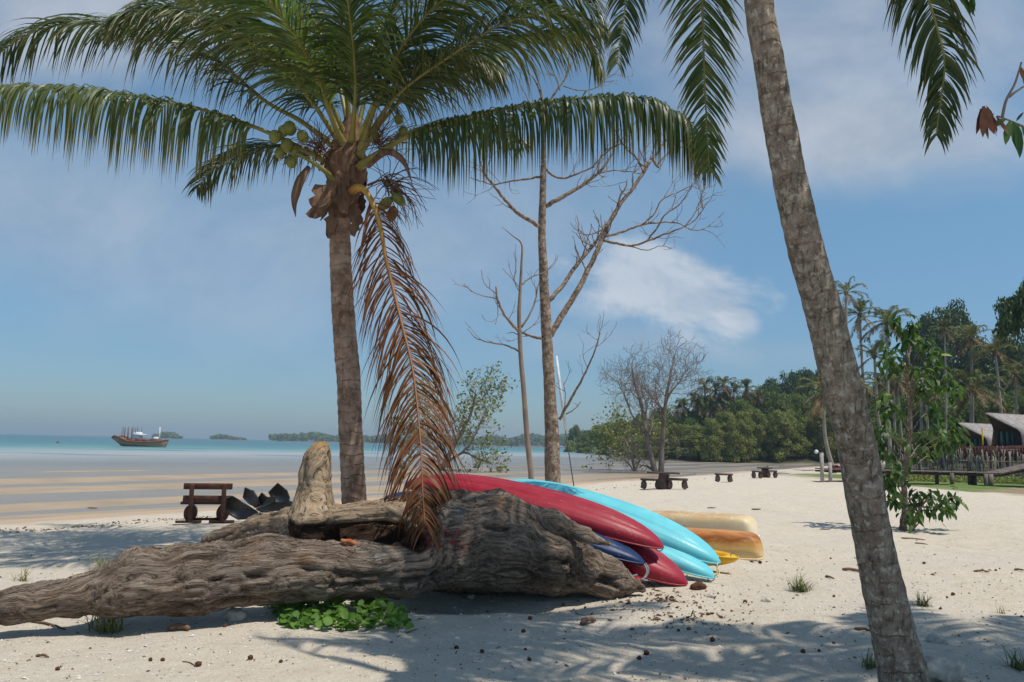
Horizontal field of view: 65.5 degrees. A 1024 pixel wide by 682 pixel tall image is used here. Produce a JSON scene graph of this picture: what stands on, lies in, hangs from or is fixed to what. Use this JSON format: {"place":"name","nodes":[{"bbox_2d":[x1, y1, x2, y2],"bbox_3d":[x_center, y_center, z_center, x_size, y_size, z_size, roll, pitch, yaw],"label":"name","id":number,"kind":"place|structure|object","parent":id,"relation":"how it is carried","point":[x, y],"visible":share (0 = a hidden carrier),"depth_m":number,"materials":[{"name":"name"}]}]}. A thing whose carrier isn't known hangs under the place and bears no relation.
{"place":"outdoors","nodes":[
{"label":"outdoors","id":0,"kind":"place"},
{"bbox_2d":[0,434,721,484],"bbox_3d":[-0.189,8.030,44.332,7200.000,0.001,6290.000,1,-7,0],"label":"sea","id":1,"kind":"structure","parent":0,"point":[28,456],"depth_m":98.24,"materials":[{"name":"liquid"}]},
{"bbox_2d":[111,426,168,446],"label":"fishing boat","id":2,"kind":"object","parent":1,"relation":"on","point":[136,439],"visible":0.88,"depth_m":175.86,"materials":[{"name":"brown wood"}]},
{"bbox_2d":[286,441,589,448],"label":"shore","id":3,"kind":"structure","parent":0,"point":[428,444],"depth_m":1154.86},
{"bbox_2d":[268,431,574,446],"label":"wood","id":4,"kind":"object","parent":3,"relation":"on","point":[537,440],"visible":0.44,"depth_m":1160.05,"materials":[{"name":"green plant"}]},
{"bbox_2d":[0,436,1023,681],"bbox_3d":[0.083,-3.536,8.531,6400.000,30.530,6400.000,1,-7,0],"label":"ground","id":5,"kind":"structure","parent":0,"point":[800,514],"depth_m":8.52,"materials":[{"name":"sand"}]},
{"bbox_2d":[65,615,151,635],"bbox_3d":[-3.492,2.335,6.956,0.756,0.397,0.811,1,-7,0],"label":"grass tuft","id":6,"kind":"object","parent":5,"relation":"on","point":[106,627],"visible":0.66,"depth_m":6.86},
{"bbox_2d":[175,483,234,522],"bbox_3d":[-6.245,3.305,16.287,1.132,0.799,0.520,4,-8,-17],"label":"bench","id":7,"kind":"object","parent":5,"relation":"on","point":[191,499],"visible":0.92,"depth_m":16.16,"materials":[{"name":"wood"}]},
{"bbox_2d":[223,607,247,621],"bbox_3d":[-2.594,2.571,7.462,0.232,0.131,0.158,1,-7,0],"label":"stone","id":8,"kind":"object","parent":5,"relation":"on","point":[234,614],"visible":0.88,"depth_m":7.42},
{"bbox_2d":[0,441,645,625],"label":"driftwood log","id":9,"kind":"object","parent":5,"relation":"on","point":[499,540],"visible":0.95,"depth_m":8.19,"materials":[{"name":"wood"}]},
{"bbox_2d":[225,496,257,519],"bbox_3d":[-3.472,2.155,10.277,0.464,0.312,0.147,1,-7,4],"label":"plastic shell","id":10,"kind":"object","parent":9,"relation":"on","point":[236,508],"visible":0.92,"depth_m":10.30},
{"bbox_2d":[256,502,291,512],"bbox_3d":[-3.015,2.120,10.145,0.477,0.146,0.105,1,-7,0],"label":"plastic shell","id":11,"kind":"object","parent":9,"relation":"on","point":[278,506],"visible":0.81,"depth_m":10.17},
{"bbox_2d":[268,483,289,502],"bbox_3d":[-2.983,1.950,10.208,0.273,0.259,0.071,2,-7,-3],"label":"plastic shell","id":12,"kind":"object","parent":11,"relation":"on","point":[279,492],"visible":0.93,"depth_m":10.21},
{"bbox_2d":[268,597,413,632],"bbox_3d":[-1.707,2.646,7.762,1.297,0.301,1.752,4,-8,-22],"label":"creeping vine","id":13,"kind":"object","parent":5,"relation":"on","point":[308,617],"visible":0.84,"depth_m":7.44,"materials":[{"name":"green plant"}]},
{"bbox_2d":[0,0,714,557],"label":"coconut palm","id":14,"kind":"object","parent":5,"relation":"on","point":[350,72],"visible":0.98,"depth_m":11.20,"materials":[{"name":"green plant"}]},
{"bbox_2d":[0,475,750,531],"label":"beach wrack","id":15,"kind":"object","parent":5,"relation":"on","point":[34,530],"visible":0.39,"depth_m":16.01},
{"bbox_2d":[389,361,519,472],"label":"mangrove tree","id":16,"kind":"object","parent":5,"relation":"on","point":[464,424],"visible":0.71,"depth_m":65.15,"materials":[{"name":"green plant"}]},
{"bbox_2d":[452,227,557,478],"bbox_3d":[-0.189,0.716,17.628,2.383,6.692,0.860,1,-7,0],"label":"dead tree","id":17,"kind":"object","parent":5,"relation":"on","point":[518,329],"visible":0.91,"depth_m":17.72,"materials":[{"name":"wood"}]},
{"bbox_2d":[0,575,1023,681],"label":"shell grit","id":18,"kind":"object","parent":5,"relation":"on","point":[229,652],"visible":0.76,"depth_m":6.76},
{"bbox_2d":[555,356,573,485],"bbox_3d":[1.958,3.102,29.310,0.852,5.126,0.111,1,-7,0],"label":"pole","id":19,"kind":"object","parent":5,"relation":"on","point":[560,392],"visible":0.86,"depth_m":29.38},
{"bbox_2d":[567,424,579,446],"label":"broadleaf tree","id":20,"kind":"object","parent":5,"relation":"on","point":[573,432],"visible":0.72,"depth_m":328.54,"materials":[{"name":"green plant"}]},
{"bbox_2d":[462,0,724,482],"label":"dead tree","id":21,"kind":"object","parent":5,"relation":"on","point":[552,447],"visible":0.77,"depth_m":18.36,"materials":[{"name":"wood"}]},
{"bbox_2d":[581,402,679,470],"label":"mangrove tree","id":22,"kind":"object","parent":5,"relation":"on","point":[609,434],"visible":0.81,"depth_m":77.75,"materials":[{"name":"green plant"}]},
{"bbox_2d":[619,542,687,585],"bbox_3d":[0.689,2.483,10.238,3.288,0.434,0.743,10,15,30],"label":"kayak","id":23,"kind":"object","parent":5,"relation":"on","point":[664,569],"visible":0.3,"depth_m":9.47,"materials":[{"name":"red plastic"}]},
{"bbox_2d":[385,491,644,566],"bbox_3d":[-0.076,2.242,10.016,3.620,0.354,0.626,8,7,24],"label":"kayak","id":24,"kind":"object","parent":23,"relation":"on","point":[620,551],"visible":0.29,"depth_m":9.30,"materials":[{"name":"blue plastic"}]},
{"bbox_2d":[407,474,663,550],"bbox_3d":[0.178,2.083,10.253,3.663,0.426,0.744,8,9,25],"label":"kayak","id":25,"kind":"object","parent":24,"relation":"on","point":[608,522],"visible":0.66,"depth_m":9.81,"materials":[{"name":"red plastic"}]},
{"bbox_2d":[595,327,712,472],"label":"bare tree","id":26,"kind":"object","parent":5,"relation":"on","point":[638,391],"visible":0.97,"depth_m":69.81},
{"bbox_2d":[646,471,679,489],"bbox_3d":[6.555,6.066,34.554,1.295,0.752,0.840,1,-7,0],"label":"picnic table","id":27,"kind":"object","parent":5,"relation":"on","point":[662,481],"visible":0.98,"depth_m":34.33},
{"bbox_2d":[582,579,753,639],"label":"leaf litter","id":28,"kind":"object","parent":5,"relation":"on","point":[670,598],"visible":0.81,"depth_m":8.22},
{"bbox_2d":[664,423,687,457],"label":"mangrove tree","id":29,"kind":"object","parent":5,"relation":"on","point":[674,427],"visible":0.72,"depth_m":147.28,"materials":[{"name":"green plant"}]},
{"bbox_2d":[667,478,687,488],"bbox_3d":[7.127,6.155,34.359,0.949,0.470,0.340,1,-7,3],"label":"picnic bench","id":30,"kind":"object","parent":5,"relation":"on","point":[684,484],"visible":1,"depth_m":34.22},
{"bbox_2d":[669,397,698,416],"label":"coconut palm","id":31,"kind":"object","parent":5,"relation":"on","point":[683,400],"visible":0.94,"depth_m":159.02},
{"bbox_2d":[657,546,715,580],"bbox_3d":[1.237,2.640,10.774,3.187,0.402,0.704,7,6,36],"label":"kayak","id":32,"kind":"object","parent":5,"relation":"on","point":[687,563],"visible":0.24,"depth_m":9.90,"materials":[{"name":"teal plastic"}]},
{"bbox_2d":[509,479,720,565],"bbox_3d":[1.143,2.369,11.095,3.736,0.434,0.763,11,12,36],"label":"kayak","id":33,"kind":"object","parent":32,"relation":"on","point":[667,532],"visible":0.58,"depth_m":10.44,"materials":[{"name":"teal plastic"}]},
{"bbox_2d":[675,410,700,441],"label":"broadleaf tree","id":34,"kind":"object","parent":5,"relation":"on","point":[682,420],"visible":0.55,"depth_m":158.00,"materials":[{"name":"green plant"}]},
{"bbox_2d":[673,424,703,459],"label":"mangrove tree","id":35,"kind":"object","parent":5,"relation":"on","point":[690,437],"visible":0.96,"depth_m":143.78,"materials":[{"name":"green plant"}]},
{"bbox_2d":[680,392,705,416],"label":"coconut palm","id":36,"kind":"object","parent":5,"relation":"on","point":[694,395],"visible":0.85,"depth_m":159.41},
{"bbox_2d":[680,409,705,437],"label":"broadleaf tree","id":37,"kind":"object","parent":5,"relation":"on","point":[698,421],"visible":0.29,"depth_m":158.63,"materials":[{"name":"green plant"}]},
{"bbox_2d":[688,397,712,425],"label":"coconut palm","id":38,"kind":"object","parent":5,"relation":"on","point":[702,408],"visible":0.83,"depth_m":159.14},
{"bbox_2d":[689,376,719,434],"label":"coconut palm","id":39,"kind":"object","parent":5,"relation":"on","point":[704,383],"visible":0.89,"depth_m":159.96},
{"bbox_2d":[699,417,726,461],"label":"mangrove tree","id":40,"kind":"object","parent":5,"relation":"on","point":[711,452],"visible":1,"depth_m":141.88,"materials":[{"name":"green plant"}]},
{"bbox_2d":[703,382,728,416],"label":"coconut palm","id":41,"kind":"object","parent":5,"relation":"on","point":[716,388],"visible":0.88,"depth_m":159.59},
{"bbox_2d":[706,392,733,453],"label":"coconut palm","id":42,"kind":"object","parent":5,"relation":"on","point":[720,402],"visible":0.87,"depth_m":159.67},
{"bbox_2d":[707,550,738,565],"bbox_3d":[2.018,3.003,11.439,2.648,0.247,0.704,-4,-9,42],"label":"kayak","id":43,"kind":"object","parent":5,"relation":"on","point":[726,558],"visible":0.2,"depth_m":10.59,"materials":[{"name":"yellow plastic"}]},
{"bbox_2d":[715,410,733,454],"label":"mangrove tree","id":44,"kind":"object","parent":5,"relation":"on","point":[723,418],"visible":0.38,"depth_m":147.96,"materials":[{"name":"green plant"}]},
{"bbox_2d":[685,527,764,560],"bbox_3d":[2.432,3.176,12.680,3.038,0.418,0.776,-4,-9,25],"label":"canoe","id":45,"kind":"object","parent":5,"relation":"on","point":[744,545],"visible":0.38,"depth_m":11.99,"materials":[{"name":"plastic"}]},
{"bbox_2d":[652,511,759,536],"bbox_3d":[2.751,3.155,13.786,3.006,0.388,0.736,-7,-7,34],"label":"canoe","id":46,"kind":"object","parent":45,"relation":"on","point":[727,521],"visible":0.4,"depth_m":13.12,"materials":[{"name":"plastic"}]},
{"bbox_2d":[709,376,740,411],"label":"coconut palm","id":47,"kind":"object","parent":5,"relation":"on","point":[725,381],"visible":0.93,"depth_m":159.62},
{"bbox_2d":[722,414,747,462],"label":"mangrove tree","id":48,"kind":"object","parent":5,"relation":"on","point":[732,453],"visible":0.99,"depth_m":142.20,"materials":[{"name":"green plant"}]},
{"bbox_2d":[722,381,748,410],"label":"coconut palm","id":49,"kind":"object","parent":5,"relation":"on","point":[734,385],"visible":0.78,"depth_m":159.98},
{"bbox_2d":[727,398,754,430],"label":"broadleaf tree","id":50,"kind":"object","parent":5,"relation":"on","point":[740,405],"visible":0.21,"depth_m":155.82,"materials":[{"name":"green plant"}]},
{"bbox_2d":[732,410,757,462],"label":"mangrove tree","id":51,"kind":"object","parent":5,"relation":"on","point":[747,430],"visible":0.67,"depth_m":143.75,"materials":[{"name":"green plant"}]},
{"bbox_2d":[731,378,759,403],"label":"coconut palm","id":52,"kind":"object","parent":5,"relation":"on","point":[745,382],"visible":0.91,"depth_m":159.89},
{"bbox_2d":[745,408,768,459],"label":"mangrove tree","id":53,"kind":"object","parent":5,"relation":"on","point":[760,420],"visible":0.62,"depth_m":145.88,"materials":[{"name":"green plant"}]},
{"bbox_2d":[747,389,769,407],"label":"coconut palm","id":54,"kind":"object","parent":5,"relation":"on","point":[757,392],"visible":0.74,"depth_m":159.77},
{"bbox_2d":[749,382,781,408],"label":"broadleaf tree","id":55,"kind":"object","parent":5,"relation":"on","point":[770,387],"visible":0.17,"depth_m":184.88,"materials":[{"name":"green plant"}]},
{"bbox_2d":[759,420,782,456],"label":"mangrove tree","id":56,"kind":"object","parent":5,"relation":"on","point":[768,433],"visible":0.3,"depth_m":147.46,"materials":[{"name":"green plant"}]},
{"bbox_2d":[760,390,794,428],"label":"broadleaf tree","id":57,"kind":"object","parent":5,"relation":"on","point":[779,401],"visible":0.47,"depth_m":156.76,"materials":[{"name":"green plant"}]},
{"bbox_2d":[764,408,803,461],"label":"mangrove tree","id":58,"kind":"object","parent":5,"relation":"on","point":[783,424],"visible":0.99,"depth_m":144.01,"materials":[{"name":"green plant"}]},
{"bbox_2d":[778,369,804,439],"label":"broadleaf tree","id":59,"kind":"object","parent":5,"relation":"on","point":[789,384],"visible":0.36,"depth_m":186.46,"materials":[{"name":"green plant"}]},
{"bbox_2d":[785,391,802,439],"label":"broadleaf tree","id":60,"kind":"object","parent":5,"relation":"on","point":[794,403],"visible":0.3,"depth_m":159.23,"materials":[{"name":"green plant"}]},
{"bbox_2d":[604,0,984,681],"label":"coconut palm","id":61,"kind":"object","parent":5,"relation":"on","point":[898,652],"visible":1,"depth_m":5.10,"materials":[{"name":"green plant"}]},
{"bbox_2d":[779,416,812,457],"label":"mangrove tree","id":62,"kind":"object","parent":5,"relation":"on","point":[798,437],"visible":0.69,"depth_m":145.01,"materials":[{"name":"green plant"}]},
{"bbox_2d":[785,572,815,593],"bbox_3d":[3.447,2.869,9.540,0.536,0.260,0.458,7,-10,-38],"label":"grass tuft","id":63,"kind":"object","parent":5,"relation":"on","point":[799,588],"visible":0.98,"depth_m":9.50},
{"bbox_2d":[790,367,813,395],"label":"broadleaf tree","id":64,"kind":"object","parent":5,"relation":"on","point":[805,373],"visible":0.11,"depth_m":190.75,"materials":[{"name":"green plant"}]},
{"bbox_2d":[798,393,811,414],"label":"broadleaf tree","id":65,"kind":"object","parent":5,"relation":"on","point":[803,398],"visible":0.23,"depth_m":160.98,"materials":[{"name":"green plant"}]},
{"bbox_2d":[793,376,833,464],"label":"coconut palm","id":66,"kind":"object","parent":5,"relation":"on","point":[819,400],"visible":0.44,"depth_m":65.60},
{"bbox_2d":[800,407,830,457],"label":"mangrove tree","id":67,"kind":"object","parent":5,"relation":"on","point":[815,426],"visible":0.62,"depth_m":145.54,"materials":[{"name":"green plant"}]},
{"bbox_2d":[818,417,838,461],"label":"mangrove tree","id":68,"kind":"object","parent":5,"relation":"on","point":[831,442],"visible":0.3,"depth_m":143.21,"materials":[{"name":"green plant"}]},
{"bbox_2d":[834,276,868,325],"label":"coconut palm","id":69,"kind":"object","parent":5,"relation":"on","point":[847,285],"visible":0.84,"depth_m":73.08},
{"bbox_2d":[844,298,880,401],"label":"coconut palm","id":70,"kind":"object","parent":5,"relation":"on","point":[860,309],"visible":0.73,"depth_m":80.81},
{"bbox_2d":[859,648,876,669],"bbox_3d":[2.748,2.424,6.107,0.372,0.158,0.280,8,-10,-42],"label":"grass tuft","id":71,"kind":"object","parent":5,"relation":"on","point":[870,665],"visible":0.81,"depth_m":6.08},
{"bbox_2d":[860,371,886,405],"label":"coconut palm","id":72,"kind":"object","parent":5,"relation":"on","point":[871,391],"visible":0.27,"depth_m":75.58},
{"bbox_2d":[853,336,897,469],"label":"coconut palm","id":73,"kind":"object","parent":5,"relation":"on","point":[872,352],"visible":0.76,"depth_m":78.25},
{"bbox_2d":[865,372,896,424],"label":"coconut palm","id":74,"kind":"object","parent":5,"relation":"on","point":[879,377],"visible":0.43,"depth_m":82.08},
{"bbox_2d":[870,402,901,432],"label":"broadleaf tree","id":75,"kind":"object","parent":5,"relation":"on","point":[875,416],"visible":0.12,"depth_m":100.92,"materials":[{"name":"green plant"}]},
{"bbox_2d":[859,305,918,468],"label":"coconut palm","id":76,"kind":"object","parent":5,"relation":"on","point":[879,310],"visible":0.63,"depth_m":76.52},
{"bbox_2d":[878,428,906,468],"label":"shrub","id":77,"kind":"object","parent":5,"relation":"on","point":[896,436],"visible":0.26,"depth_m":78.60,"materials":[{"name":"green plant"}]},
{"bbox_2d":[878,373,916,469],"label":"coconut palm","id":78,"kind":"object","parent":5,"relation":"on","point":[893,378],"visible":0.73,"depth_m":79.98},
{"bbox_2d":[882,393,912,438],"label":"broadleaf tree","id":79,"kind":"object","parent":5,"relation":"on","point":[904,401],"visible":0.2,"depth_m":102.00,"materials":[{"name":"green plant"}]},
{"bbox_2d":[814,450,1023,485],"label":"boardwalk","id":80,"kind":"structure","parent":5,"relation":"on","point":[972,478],"depth_m":44.63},
{"bbox_2d":[958,447,1023,454],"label":"deck railing","id":81,"kind":"object","parent":80,"relation":"on","point":[994,450],"visible":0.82,"depth_m":57.89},
{"bbox_2d":[908,588,935,606],"bbox_3d":[4.476,2.795,8.711,0.353,0.208,0.425,5,-8,-24],"label":"grass tuft","id":82,"kind":"object","parent":5,"relation":"on","point":[925,603],"visible":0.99,"depth_m":8.66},
{"bbox_2d":[906,372,938,465],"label":"coconut palm","id":83,"kind":"object","parent":5,"relation":"on","point":[921,412],"visible":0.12,"depth_m":85.76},
{"bbox_2d":[873,310,973,532],"bbox_3d":[9.090,1.843,18.032,2.648,5.002,1.965,1,-7,0],"label":"young tree","id":84,"kind":"object","parent":5,"relation":"on","point":[908,512],"visible":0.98,"depth_m":17.81,"materials":[{"name":"green plant"}]},
{"bbox_2d":[913,390,947,464],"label":"broadleaf tree","id":85,"kind":"object","parent":5,"relation":"on","point":[935,421],"visible":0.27,"depth_m":99.55,"materials":[{"name":"green plant"}]},
{"bbox_2d":[925,632,945,643],"bbox_3d":[3.653,2.572,6.871,0.155,0.102,0.113,1,-7,0],"label":"stone","id":86,"kind":"object","parent":5,"relation":"on","point":[933,637],"visible":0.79,"depth_m":6.84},
{"bbox_2d":[925,437,958,472],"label":"shrub","id":87,"kind":"object","parent":5,"relation":"on","point":[945,454],"visible":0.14,"depth_m":76.44,"materials":[{"name":"green plant"}]},
{"bbox_2d":[927,318,958,466],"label":"coconut palm","id":88,"kind":"object","parent":5,"relation":"on","point":[944,325],"visible":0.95,"depth_m":95.79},
{"bbox_2d":[923,391,964,435],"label":"broadleaf tree","id":89,"kind":"object","parent":5,"relation":"on","point":[951,415],"visible":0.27,"depth_m":99.16,"materials":[{"name":"green plant"}]},
{"bbox_2d":[925,656,965,681],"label":"stone","id":90,"kind":"object","parent":5,"relation":"on","point":[941,669],"visible":0.77,"depth_m":5.66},
{"bbox_2d":[901,298,999,392],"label":"broadleaf tree","id":91,"kind":"object","parent":5,"relation":"on","point":[956,315],"visible":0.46,"depth_m":126.72,"materials":[{"name":"green plant"}]},
{"bbox_2d":[881,444,1023,477],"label":"stick fence","id":92,"kind":"object","parent":5,"relation":"on","point":[939,461],"visible":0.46,"depth_m":55.81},
{"bbox_2d":[883,468,1023,484],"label":"undergrowth","id":93,"kind":"object","parent":5,"relation":"on","point":[980,479],"visible":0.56,"depth_m":49.69,"materials":[{"name":"green plant"}]},
{"bbox_2d":[945,324,996,470],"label":"coconut palm","id":94,"kind":"object","parent":5,"relation":"on","point":[970,333],"visible":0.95,"depth_m":84.63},
{"bbox_2d":[956,388,993,423],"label":"broadleaf tree","id":95,"kind":"object","parent":5,"relation":"on","point":[978,418],"visible":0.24,"depth_m":101.66,"materials":[{"name":"green plant"}]},
{"bbox_2d":[944,368,1008,470],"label":"coconut palm","id":96,"kind":"object","parent":5,"relation":"on","point":[971,388],"visible":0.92,"depth_m":73.82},
{"bbox_2d":[944,0,1023,157],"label":"leafy tree","id":97,"kind":"object","parent":5,"relation":"on","point":[986,119],"visible":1,"depth_m":4.17,"materials":[{"name":"green plant"}]},
{"bbox_2d":[954,422,1017,473],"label":"hut","id":98,"kind":"object","parent":5,"relation":"on","point":[975,432],"visible":0.32,"depth_m":68.97,"materials":[{"name":"grey wood"}]},
{"bbox_2d":[965,334,1023,467],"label":"coconut palm","id":99,"kind":"object","parent":5,"relation":"on","point":[993,348],"visible":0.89,"depth_m":82.38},
{"bbox_2d":[980,390,1020,419],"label":"broadleaf tree","id":100,"kind":"object","parent":5,"relation":"on","point":[995,408],"visible":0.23,"depth_m":101.66,"materials":[{"name":"green plant"}]},
{"bbox_2d":[980,412,1023,476],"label":"hut","id":101,"kind":"object","parent":5,"relation":"on","point":[1008,429],"visible":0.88,"depth_m":60.12,"materials":[{"name":"grey wood"}]},
{"bbox_2d":[989,329,1023,393],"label":"broadleaf tree","id":102,"kind":"object","parent":5,"relation":"on","point":[1015,355],"visible":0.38,"depth_m":118.02,"materials":[{"name":"green plant"}]},
{"bbox_2d":[989,361,1023,464],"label":"coconut palm","id":103,"kind":"object","parent":5,"relation":"on","point":[1014,375],"visible":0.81,"depth_m":90.18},
{"bbox_2d":[990,643,1023,670],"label":"grass tuft","id":104,"kind":"object","parent":5,"relation":"on","point":[1019,665],"visible":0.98,"depth_m":6.09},
{"bbox_2d":[991,277,1023,388],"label":"broadleaf tree","id":105,"kind":"object","parent":5,"relation":"on","point":[1011,318],"visible":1,"depth_m":52.89,"materials":[{"name":"green plant"}]},
{"bbox_2d":[1004,390,1023,413],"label":"broadleaf tree","id":106,"kind":"object","parent":5,"relation":"on","point":[1011,394],"visible":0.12,"depth_m":103.51,"materials":[{"name":"green plant"}]},
{"bbox_2d":[0,540,1023,681],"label":"bark grit","id":107,"kind":"object","parent":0,"point":[573,627],"visible":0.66,"depth_m":7.18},
{"bbox_2d":[0,0,1023,447],"label":"sky","id":108,"kind":"structure","parent":0,"point":[127,299],"materials":[{"name":"blue"}]},
{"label":"island","id":109,"kind":"structure","parent":0,"visible":0},
{"bbox_2d":[151,431,182,438],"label":"wood","id":110,"kind":"object","parent":109,"relation":"on","point":[165,434],"visible":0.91,"depth_m":1296.61,"materials":[{"name":"green plant"}]},
{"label":"island","id":111,"kind":"structure","parent":0,"visible":0},
{"bbox_2d":[209,433,246,439],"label":"wood","id":112,"kind":"object","parent":111,"relation":"on","point":[221,436],"visible":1,"depth_m":1298.54,"materials":[{"name":"green plant"}]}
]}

